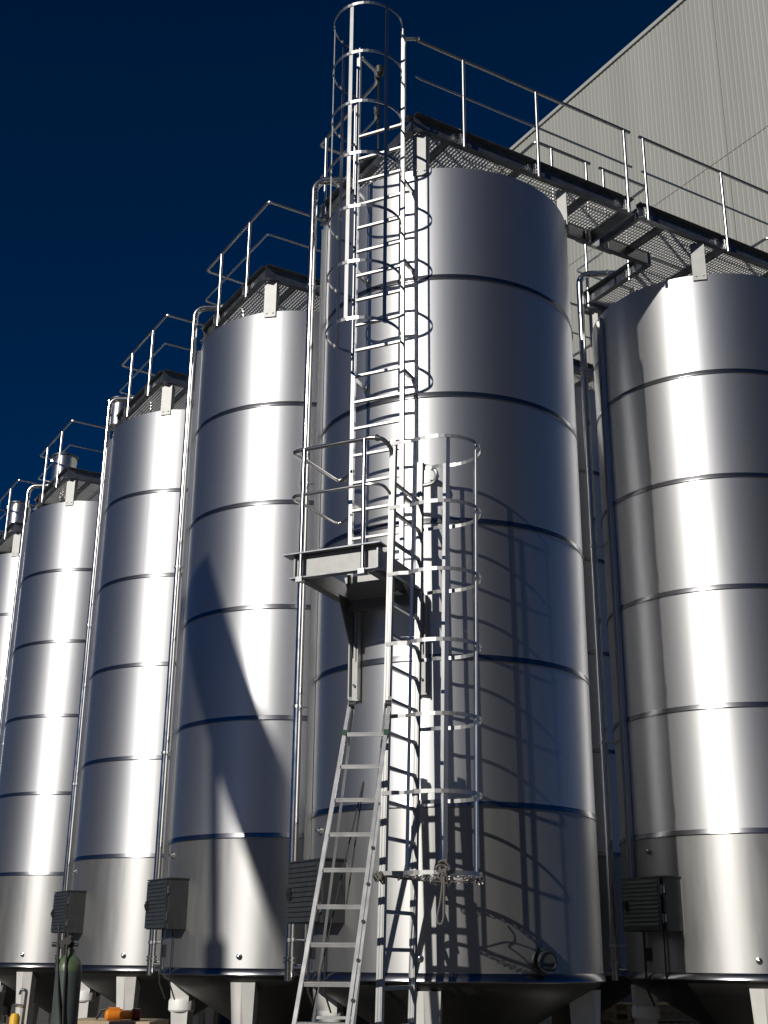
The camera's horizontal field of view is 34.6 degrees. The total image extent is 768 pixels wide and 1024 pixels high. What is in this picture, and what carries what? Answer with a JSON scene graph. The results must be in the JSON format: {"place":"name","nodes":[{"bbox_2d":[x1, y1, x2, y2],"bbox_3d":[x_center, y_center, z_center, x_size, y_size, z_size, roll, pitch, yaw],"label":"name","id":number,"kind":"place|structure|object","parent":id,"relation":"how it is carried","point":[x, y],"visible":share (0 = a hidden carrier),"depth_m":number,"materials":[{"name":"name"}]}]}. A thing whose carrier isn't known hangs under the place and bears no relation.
{"place":"outdoors","nodes":[
{"label":"outdoors","id":0,"kind":"place"},
{"bbox_2d":[0,1003,204,1023],"bbox_3d":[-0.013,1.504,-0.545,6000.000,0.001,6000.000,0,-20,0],"label":"ground","id":1,"kind":"structure","parent":0,"point":[42,1016],"depth_m":34.33,"materials":[{"name":"concrete"}]},
{"bbox_2d":[9,1013,19,1023],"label":"bollard","id":2,"kind":"object","parent":1,"relation":"on","point":[14,1018],"visible":1,"depth_m":11.07,"materials":[{"name":"yellow paint"}]},
{"bbox_2d":[0,532,38,1023],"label":"silo","id":3,"kind":"object","parent":1,"relation":"on","point":[8,567],"visible":0.06,"depth_m":26.50,"materials":[{"name":"silver metal"}]},
{"bbox_2d":[7,499,31,532],"bbox_3d":[-8.589,0.570,28.789,0.577,1.730,0.588,12,-23,-29],"label":"filter pot","id":4,"kind":"object","parent":3,"relation":"on","point":[16,512],"visible":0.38,"depth_m":28.77,"materials":[{"name":"silver metal"}]},
{"bbox_2d":[0,479,95,553],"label":"roof gangway","id":5,"kind":"object","parent":3,"relation":"on","point":[8,532],"visible":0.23,"depth_m":27.58,"materials":[{"name":"metal"}]},
{"bbox_2d":[14,988,27,1023],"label":"pipe","id":6,"kind":"object","parent":1,"relation":"on","point":[23,1005],"visible":1,"depth_m":11.19,"materials":[{"name":"silver metal"}]},
{"bbox_2d":[0,479,105,1023],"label":"silo","id":7,"kind":"object","parent":1,"relation":"on","point":[40,723],"visible":0.37,"depth_m":22.49,"materials":[{"name":"silver metal"}]},
{"bbox_2d":[0,483,65,740],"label":"riser pipe","id":8,"kind":"object","parent":7,"relation":"attached to","point":[27,500],"visible":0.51,"depth_m":24.84,"materials":[{"name":"grey metal"}]},
{"bbox_2d":[50,451,78,491],"bbox_3d":[-6.798,-0.426,25.997,0.577,1.730,0.588,12,-23,-29],"label":"filter pot","id":9,"kind":"object","parent":7,"relation":"on","point":[67,459],"visible":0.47,"depth_m":26.01,"materials":[{"name":"silver metal"}]},
{"bbox_2d":[33,420,112,510],"bbox_3d":[-5.376,-0.619,25.773,3.325,1.242,2.350,12,-23,-29],"label":"roof gangway","id":10,"kind":"object","parent":7,"relation":"on","point":[86,478],"visible":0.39,"depth_m":24.78,"materials":[{"name":"metal"}]},
{"bbox_2d":[51,924,81,1023],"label":"gas cylinder","id":11,"kind":"object","parent":1,"relation":"on","point":[66,992],"visible":1,"depth_m":10.83,"materials":[{"name":"green metal"}]},
{"bbox_2d":[78,1018,168,1023],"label":"work bench","id":12,"kind":"object","parent":1,"relation":"on","point":[123,1021],"visible":0.83,"depth_m":11.41,"materials":[{"name":"wood"}]},
{"bbox_2d":[95,1007,140,1020],"bbox_3d":[-2.485,4.701,11.532,0.410,0.120,0.116,8,-21,-19],"label":"grinding machine","id":13,"kind":"object","parent":12,"relation":"on","point":[114,1013],"visible":1,"depth_m":11.51,"materials":[{"name":"orange paint"}]},
{"bbox_2d":[51,384,208,1023],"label":"silo","id":14,"kind":"object","parent":1,"relation":"on","point":[98,910],"visible":0.47,"depth_m":18.38,"materials":[{"name":"silver metal"}]},
{"bbox_2d":[63,394,128,948],"bbox_3d":[-4.926,3.177,21.041,0.460,11.310,0.469,12,-23,-29],"label":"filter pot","id":15,"kind":"object","parent":14,"relation":"on","point":[117,407],"visible":0.05,"depth_m":22.68,"materials":[{"name":"silver metal"}]},
{"bbox_2d":[54,396,153,970],"bbox_3d":[-4.475,2.414,19.978,0.733,9.448,0.534,12,-23,-29],"label":"riser pipe","id":16,"kind":"object","parent":14,"relation":"attached to","point":[112,402],"visible":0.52,"depth_m":20.00,"materials":[{"name":"grey metal"}]},
{"bbox_2d":[114,314,203,427],"bbox_3d":[-2.793,-2.055,21.744,3.325,1.242,2.350,12,-23,-29],"label":"roof gangway","id":17,"kind":"object","parent":14,"relation":"on","point":[152,387],"visible":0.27,"depth_m":20.73,"materials":[{"name":"metal"}]},
{"bbox_2d":[98,995,369,1023],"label":"bund wall","id":18,"kind":"structure","parent":1,"relation":"on","point":[104,1002],"depth_m":30.60,"materials":[{"name":"concrete"}]},
{"bbox_2d":[144,281,370,1023],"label":"silo","id":19,"kind":"object","parent":1,"relation":"on","point":[215,905],"visible":0.53,"depth_m":15.27,"materials":[{"name":"silver metal"}]},
{"bbox_2d":[146,304,246,975],"bbox_3d":[-2.514,1.324,16.919,0.733,9.448,0.534,12,-23,-29],"label":"riser pipe","id":20,"kind":"object","parent":19,"relation":"attached to","point":[151,960],"visible":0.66,"depth_m":16.80,"materials":[{"name":"grey metal"}]},
{"bbox_2d":[200,201,320,344],"bbox_3d":[-0.832,-3.146,18.685,3.325,1.242,2.350,12,-23,-29],"label":"roof gangway","id":21,"kind":"object","parent":19,"relation":"on","point":[249,289],"visible":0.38,"depth_m":17.59,"materials":[{"name":"metal"}]},
{"bbox_2d":[292,696,391,1023],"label":"step ladder","id":22,"kind":"object","parent":1,"relation":"on","point":[363,906],"visible":1,"depth_m":9.95,"materials":[{"name":"metal"}]},
{"bbox_2d":[375,434,482,1023],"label":"caged ladder","id":23,"kind":"object","parent":1,"relation":"on","point":[419,501],"visible":0.96,"depth_m":10.98,"materials":[{"name":"metal"}]},
{"bbox_2d":[373,859,473,925],"bbox_3d":[0.390,3.142,10.150,0.892,0.516,0.536,9,-21,-21],"label":"rope","id":24,"kind":"object","parent":23,"relation":"attached to","point":[378,876],"visible":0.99,"depth_m":10.01,"materials":[{"name":"grey"}]},
{"bbox_2d":[397,874,485,886],"bbox_3d":[0.533,3.093,10.335,0.631,0.069,0.802,-9,-22,24],"label":"safety chain","id":25,"kind":"object","parent":23,"relation":"attached to","point":[476,880],"visible":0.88,"depth_m":10.10,"materials":[{"name":"silver metal"}]},
{"bbox_2d":[286,133,605,1023],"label":"silo","id":26,"kind":"object","parent":1,"relation":"on","point":[514,937],"visible":0.81,"depth_m":12.25,"materials":[{"name":"silver metal"}]},
{"bbox_2d":[283,175,370,981],"bbox_3d":[-0.553,0.233,13.860,0.733,9.448,0.534,12,-23,-29],"label":"riser pipe","id":27,"kind":"object","parent":26,"relation":"attached to","point":[291,967],"visible":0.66,"depth_m":13.50,"materials":[{"name":"silver metal"}]},
{"bbox_2d":[283,434,428,701],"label":"rest platform","id":28,"kind":"structure","parent":26,"relation":"attached to","point":[318,570],"depth_m":11.81,"materials":[{"name":"metal"}]},
{"bbox_2d":[325,1,413,585],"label":"caged ladder","id":29,"kind":"object","parent":26,"relation":"attached to","point":[355,381],"visible":0.99,"depth_m":13.06,"materials":[{"name":"grey metal"}]},
{"bbox_2d":[319,37,634,245],"bbox_3d":[0.986,-4.359,15.568,3.671,1.430,2.375,12,-23,-29],"label":"roof gangway","id":30,"kind":"object","parent":26,"relation":"on","point":[586,192],"visible":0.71,"depth_m":14.80,"materials":[{"name":"metal"}]},
{"bbox_2d":[539,386,657,1023],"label":"silo","id":31,"kind":"object","parent":1,"relation":"on","point":[613,992],"visible":0.06,"depth_m":17.20,"materials":[{"name":"silver metal"}]},
{"bbox_2d":[570,302,594,390],"bbox_3d":[2.453,-2.445,20.546,4.150,1.242,2.351,12,-23,-29],"label":"roof gangway","id":32,"kind":"object","parent":31,"relation":"on","point":[577,374],"visible":0.01,"depth_m":19.77,"materials":[{"name":"metal"}]},
{"bbox_2d":[588,242,767,1023],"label":"silo","id":33,"kind":"object","parent":1,"relation":"on","point":[681,382],"visible":1,"depth_m":14.55,"materials":[{"name":"silver metal"}]},
{"bbox_2d":[576,270,635,980],"bbox_3d":[3.087,1.008,15.918,0.733,9.448,0.534,12,-23,-29],"label":"riser pipe","id":34,"kind":"object","parent":33,"relation":"attached to","point":[615,964],"visible":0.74,"depth_m":15.67,"materials":[{"name":"grey metal"}]},
{"bbox_2d":[576,135,767,317],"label":"roof gangway","id":35,"kind":"object","parent":33,"relation":"on","point":[642,267],"visible":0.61,"depth_m":16.39,"materials":[{"name":"metal"}]},
{"bbox_2d":[205,1007,216,1023],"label":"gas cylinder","id":36,"kind":"object","parent":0,"point":[210,1015],"depth_m":24.31,"materials":[{"name":"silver metal"}]},
{"bbox_2d":[216,1012,220,1023],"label":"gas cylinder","id":37,"kind":"object","parent":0,"point":[218,1016],"depth_m":28.20,"materials":[{"name":"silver metal"}]},
{"bbox_2d":[0,0,677,547],"label":"sky","id":38,"kind":"structure","parent":0,"point":[139,139],"materials":[{"name":"blue"}]},
{"bbox_2d":[600,1006,616,1023],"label":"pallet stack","id":39,"kind":"object","parent":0,"point":[606,1015],"visible":0.08,"depth_m":22.53,"materials":[{"name":"brown wood"}]},
{"bbox_2d":[485,0,767,1021],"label":"warehouse","id":40,"kind":"structure","parent":0,"point":[689,78],"depth_m":32.23,"materials":[{"name":"paint"}]},
{"bbox_2d":[611,1002,699,1023],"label":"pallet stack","id":41,"kind":"object","parent":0,"point":[669,1014],"visible":0.52,"depth_m":21.62,"materials":[{"name":"brown wood"}]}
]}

